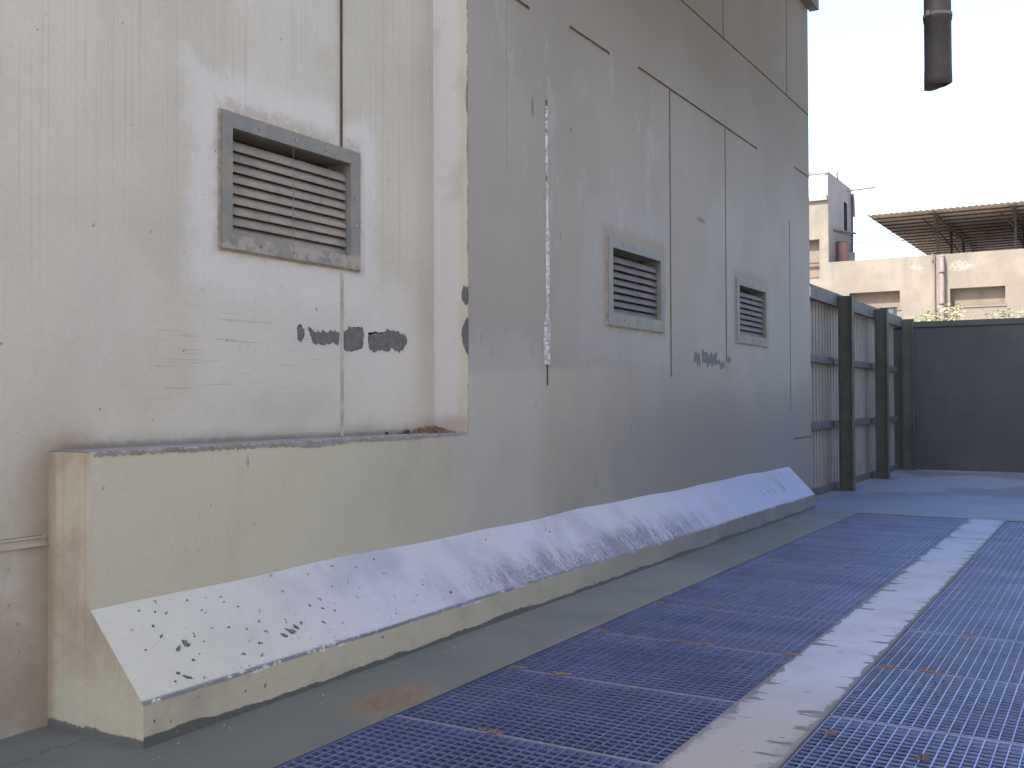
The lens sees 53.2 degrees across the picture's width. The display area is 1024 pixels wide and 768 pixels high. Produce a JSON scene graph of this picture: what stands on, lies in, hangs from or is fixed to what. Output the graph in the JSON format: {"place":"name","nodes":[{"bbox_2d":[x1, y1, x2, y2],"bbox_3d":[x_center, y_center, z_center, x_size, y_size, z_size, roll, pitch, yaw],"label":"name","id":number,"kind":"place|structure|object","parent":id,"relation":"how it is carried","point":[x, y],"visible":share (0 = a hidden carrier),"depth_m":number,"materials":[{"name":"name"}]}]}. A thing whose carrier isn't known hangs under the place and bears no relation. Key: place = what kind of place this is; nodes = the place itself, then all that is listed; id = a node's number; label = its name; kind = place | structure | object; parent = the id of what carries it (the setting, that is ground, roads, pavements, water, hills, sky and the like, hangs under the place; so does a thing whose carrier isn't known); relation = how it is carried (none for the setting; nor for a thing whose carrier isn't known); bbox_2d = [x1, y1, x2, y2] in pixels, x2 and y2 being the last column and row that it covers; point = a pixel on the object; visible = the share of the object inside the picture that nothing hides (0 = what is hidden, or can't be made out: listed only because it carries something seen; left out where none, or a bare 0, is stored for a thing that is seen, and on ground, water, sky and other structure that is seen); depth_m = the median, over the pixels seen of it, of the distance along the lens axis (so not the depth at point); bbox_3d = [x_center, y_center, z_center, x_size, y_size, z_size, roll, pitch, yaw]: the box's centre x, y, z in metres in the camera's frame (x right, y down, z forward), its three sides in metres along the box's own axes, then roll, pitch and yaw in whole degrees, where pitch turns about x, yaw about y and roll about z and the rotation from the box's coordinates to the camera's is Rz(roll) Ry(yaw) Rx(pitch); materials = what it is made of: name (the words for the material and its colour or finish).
{"place":"outdoors","nodes":[
{"label":"outdoors","id":0,"kind":"place"},
{"bbox_2d":[0,0,818,748],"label":"concrete building","id":1,"kind":"structure","parent":0,"point":[272,272],"depth_m":6.57,"materials":[{"name":"white paint"}]},
{"bbox_2d":[397,425,461,433],"bbox_3d":[-0.576,0.325,7.181,0.263,0.060,0.476,-1,-1,31],"label":"dirt heap","id":2,"kind":"object","parent":1,"relation":"on","point":[429,429],"visible":0.98,"depth_m":7.25,"materials":[{"name":"brown soil"}]},
{"bbox_2d":[923,0,952,90],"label":"hanging pipe","id":3,"kind":"object","parent":1,"relation":"hanging from","point":[937,18],"visible":1,"depth_m":6.02,"materials":[{"name":"metal"}]},
{"bbox_2d":[0,469,1023,767],"bbox_3d":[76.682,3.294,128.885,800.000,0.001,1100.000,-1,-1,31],"label":"yard floor","id":4,"kind":"structure","parent":0,"point":[272,735],"depth_m":6.07,"materials":[{"name":"concrete"}]},
{"bbox_2d":[342,684,430,716],"bbox_3d":[-0.620,1.583,5.128,0.374,0.007,0.574,0,-1,11],"label":"rust grit","id":5,"kind":"object","parent":4,"relation":"on","point":[388,698],"visible":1,"depth_m":5.12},
{"bbox_2d":[273,513,962,767],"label":"pit","id":6,"kind":"object","parent":4,"relation":"in","point":[422,703],"visible":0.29,"depth_m":5.83,"materials":[{"name":"concrete"}]},
{"bbox_2d":[277,715,656,767],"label":"steel grating","id":7,"kind":"object","parent":6,"relation":"in","point":[398,741],"visible":1,"depth_m":4.40,"materials":[{"name":"metal"}]},
{"bbox_2d":[400,667,735,763],"bbox_3d":[0.293,1.609,5.012,1.355,0.044,1.020,-1,-1,31],"label":"steel grating","id":8,"kind":"object","parent":6,"relation":"in","point":[653,726],"visible":0.82,"depth_m":4.97,"materials":[{"name":"metal"}]},
{"bbox_2d":[509,631,793,701],"bbox_3d":[0.823,1.621,5.904,1.355,0.044,1.046,-1,-1,31],"label":"steel grating","id":9,"kind":"object","parent":6,"relation":"in","point":[730,674],"visible":0.76,"depth_m":5.87,"materials":[{"name":"metal"}]},
{"bbox_2d":[591,603,836,655],"bbox_3d":[1.361,1.632,6.808,1.355,0.044,1.050,-1,-1,31],"label":"steel grating","id":10,"kind":"object","parent":6,"relation":"in","point":[772,634],"visible":0.79,"depth_m":6.78,"materials":[{"name":"metal"}]},
{"bbox_2d":[654,579,871,621],"bbox_3d":[1.924,1.644,7.753,1.355,0.044,1.140,-1,-1,31],"label":"steel grating","id":11,"kind":"object","parent":6,"relation":"in","point":[811,604],"visible":0.77,"depth_m":7.71,"materials":[{"name":"metal"}]},
{"bbox_2d":[708,561,898,593],"bbox_3d":[2.510,1.660,8.739,1.355,0.043,1.146,-1,-1,31],"label":"steel grating","id":12,"kind":"object","parent":6,"relation":"in","point":[823,578],"visible":0.76,"depth_m":8.71,"materials":[{"name":"metal"}]},
{"bbox_2d":[750,546,921,572],"bbox_3d":[3.091,1.672,9.715,1.355,0.044,1.116,-1,-1,31],"label":"steel grating","id":13,"kind":"object","parent":6,"relation":"in","point":[877,561],"visible":0.83,"depth_m":9.69,"materials":[{"name":"metal"}]},
{"bbox_2d":[785,533,938,554],"bbox_3d":[3.683,1.688,10.712,1.355,0.044,1.196,-1,-1,31],"label":"steel grating","id":14,"kind":"object","parent":6,"relation":"in","point":[873,544],"visible":0.77,"depth_m":10.70,"materials":[{"name":"metal"}]},
{"bbox_2d":[814,523,954,540],"bbox_3d":[4.271,1.700,11.700,1.355,0.044,1.096,-1,-1,31],"label":"steel grating","id":15,"kind":"object","parent":6,"relation":"in","point":[922,533],"visible":0.75,"depth_m":11.67,"materials":[{"name":"metal"}]},
{"bbox_2d":[837,514,966,528],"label":"steel grating","id":16,"kind":"object","parent":6,"relation":"in","point":[923,522],"visible":0.81,"depth_m":12.61,"materials":[{"name":"metal"}]},
{"bbox_2d":[478,521,981,733],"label":"rust flakes","id":17,"kind":"object","parent":4,"relation":"on","point":[563,673],"visible":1,"depth_m":6.00,"materials":[{"name":"brown metal"}]},
{"bbox_2d":[654,519,1005,767],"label":"painted strip","id":18,"kind":"object","parent":4,"relation":"on","point":[774,719],"visible":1,"depth_m":5.58,"materials":[{"name":"paint"}]},
{"bbox_2d":[810,284,916,494],"bbox_3d":[6.453,0.155,18.629,0.472,3.240,7.580,-1,-1,31],"label":"metal fence","id":19,"kind":"object","parent":4,"relation":"on","point":[853,368],"visible":0.93,"depth_m":17.93,"materials":[{"name":"grey metal"}]},
{"bbox_2d":[878,306,897,314],"bbox_3d":[8.536,0.051,23.198,0.360,3.580,0.440,-1,-1,31],"label":"metal cabinet","id":20,"kind":"object","parent":4,"relation":"on","point":[892,309],"visible":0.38,"depth_m":23.04,"materials":[{"name":"white metal"}]},
{"bbox_2d":[780,521,1023,767],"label":"pit","id":21,"kind":"object","parent":4,"relation":"in","point":[931,713],"visible":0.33,"depth_m":6.65,"materials":[{"name":"metal"}]},
{"bbox_2d":[782,715,1023,767],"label":"steel grating","id":22,"kind":"object","parent":21,"relation":"in","point":[837,723],"visible":1,"depth_m":4.43,"materials":[{"name":"metal"}]},
{"bbox_2d":[820,729,836,735],"bbox_3d":[1.412,1.550,4.565,0.082,0.032,0.054,-1,-1,31],"label":"dead leaf","id":23,"kind":"object","parent":22,"relation":"on","point":[830,731],"visible":1,"depth_m":4.55,"materials":[{"name":"brown plant"}]},
{"bbox_2d":[914,754,930,760],"bbox_3d":[1.695,1.546,4.233,0.065,0.029,0.055,-1,-1,31],"label":"dead leaf","id":24,"kind":"object","parent":22,"relation":"on","point":[922,757],"visible":1,"depth_m":4.23,"materials":[{"name":"brown plant"}]},
{"bbox_2d":[830,666,1023,744],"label":"steel grating","id":25,"kind":"object","parent":21,"relation":"in","point":[930,678],"visible":0.91,"depth_m":5.09,"materials":[{"name":"metal"}]},
{"bbox_2d":[876,630,1023,683],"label":"steel grating","id":26,"kind":"object","parent":21,"relation":"in","point":[911,659],"visible":0.9,"depth_m":6.03,"materials":[{"name":"metal"}]},
{"bbox_2d":[909,600,1023,641],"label":"steel grating","id":27,"kind":"object","parent":21,"relation":"in","point":[1011,618],"visible":0.93,"depth_m":6.96,"materials":[{"name":"metal"}]},
{"bbox_2d":[936,577,1023,607],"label":"steel grating","id":28,"kind":"object","parent":21,"relation":"in","point":[989,592],"visible":0.88,"depth_m":7.98,"materials":[{"name":"metal"}]},
{"bbox_2d":[957,559,1023,582],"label":"steel grating","id":29,"kind":"object","parent":21,"relation":"in","point":[995,570],"visible":0.87,"depth_m":8.97,"materials":[{"name":"metal"}]},
{"bbox_2d":[973,543,1023,562],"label":"steel grating","id":30,"kind":"object","parent":21,"relation":"in","point":[1002,552],"visible":0.91,"depth_m":9.97,"materials":[{"name":"metal"}]},
{"bbox_2d":[988,532,1023,545],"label":"steel grating","id":31,"kind":"object","parent":21,"relation":"in","point":[1008,538],"visible":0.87,"depth_m":10.99,"materials":[{"name":"metal"}]},
{"bbox_2d":[998,522,1023,532],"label":"steel grating","id":32,"kind":"object","parent":21,"relation":"in","point":[1015,527],"visible":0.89,"depth_m":11.97,"materials":[{"name":"metal"}]},
{"bbox_2d":[912,310,938,321],"bbox_3d":[9.322,0.086,22.993,0.597,3.501,0.986,-1,-1,31],"label":"bush","id":33,"kind":"object","parent":4,"relation":"on","point":[926,316],"visible":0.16,"depth_m":23.03,"materials":[{"name":"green plant"}]},
{"bbox_2d":[928,303,968,320],"bbox_3d":[9.726,0.002,23.015,0.967,3.666,1.136,-1,-1,31],"label":"bush","id":34,"kind":"object","parent":4,"relation":"on","point":[955,314],"visible":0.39,"depth_m":22.96,"materials":[{"name":"yellow plant"}]},
{"bbox_2d":[893,318,1023,472],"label":"end wall","id":35,"kind":"structure","parent":4,"relation":"on","point":[969,395],"depth_m":21.31,"materials":[{"name":"grey metal"}]},
{"bbox_2d":[975,309,1021,318],"bbox_3d":[10.534,0.081,22.319,1.111,3.480,1.002,-1,-1,31],"label":"bush","id":36,"kind":"object","parent":4,"relation":"on","point":[996,315],"visible":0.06,"depth_m":22.45,"materials":[{"name":"green plant"}]},
{"bbox_2d":[998,306,1023,317],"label":"bush","id":37,"kind":"object","parent":4,"relation":"on","point":[1012,312],"visible":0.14,"depth_m":22.10,"materials":[{"name":"green plant"}]},
{"bbox_2d":[808,0,1023,259],"label":"sky","id":38,"kind":"structure","parent":0,"point":[872,120],"materials":[{"name":"white"}]},
{"bbox_2d":[809,170,1023,321],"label":"factory building","id":39,"kind":"structure","parent":0,"point":[973,283],"depth_m":39.79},
{"bbox_2d":[837,241,847,261],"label":"roof tank","id":40,"kind":"object","parent":39,"relation":"on","point":[842,250],"visible":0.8,"depth_m":42.19,"materials":[{"name":"red paint"}]},
{"bbox_2d":[848,252,854,260],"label":"roof drum","id":41,"kind":"object","parent":39,"relation":"on","point":[851,256],"visible":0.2,"depth_m":43.13,"materials":[{"name":"grey metal"}]},
{"bbox_2d":[851,291,900,309],"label":"window","id":42,"kind":"structure","parent":39,"relation":"in","point":[877,299],"depth_m":40.56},
{"bbox_2d":[867,201,1023,255],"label":"roof canopy","id":43,"kind":"object","parent":39,"relation":"on","point":[978,228],"visible":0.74,"depth_m":43.77,"materials":[{"name":"metal"}]},
{"bbox_2d":[949,286,1006,307],"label":"window","id":44,"kind":"structure","parent":39,"relation":"in","point":[986,296],"depth_m":38.72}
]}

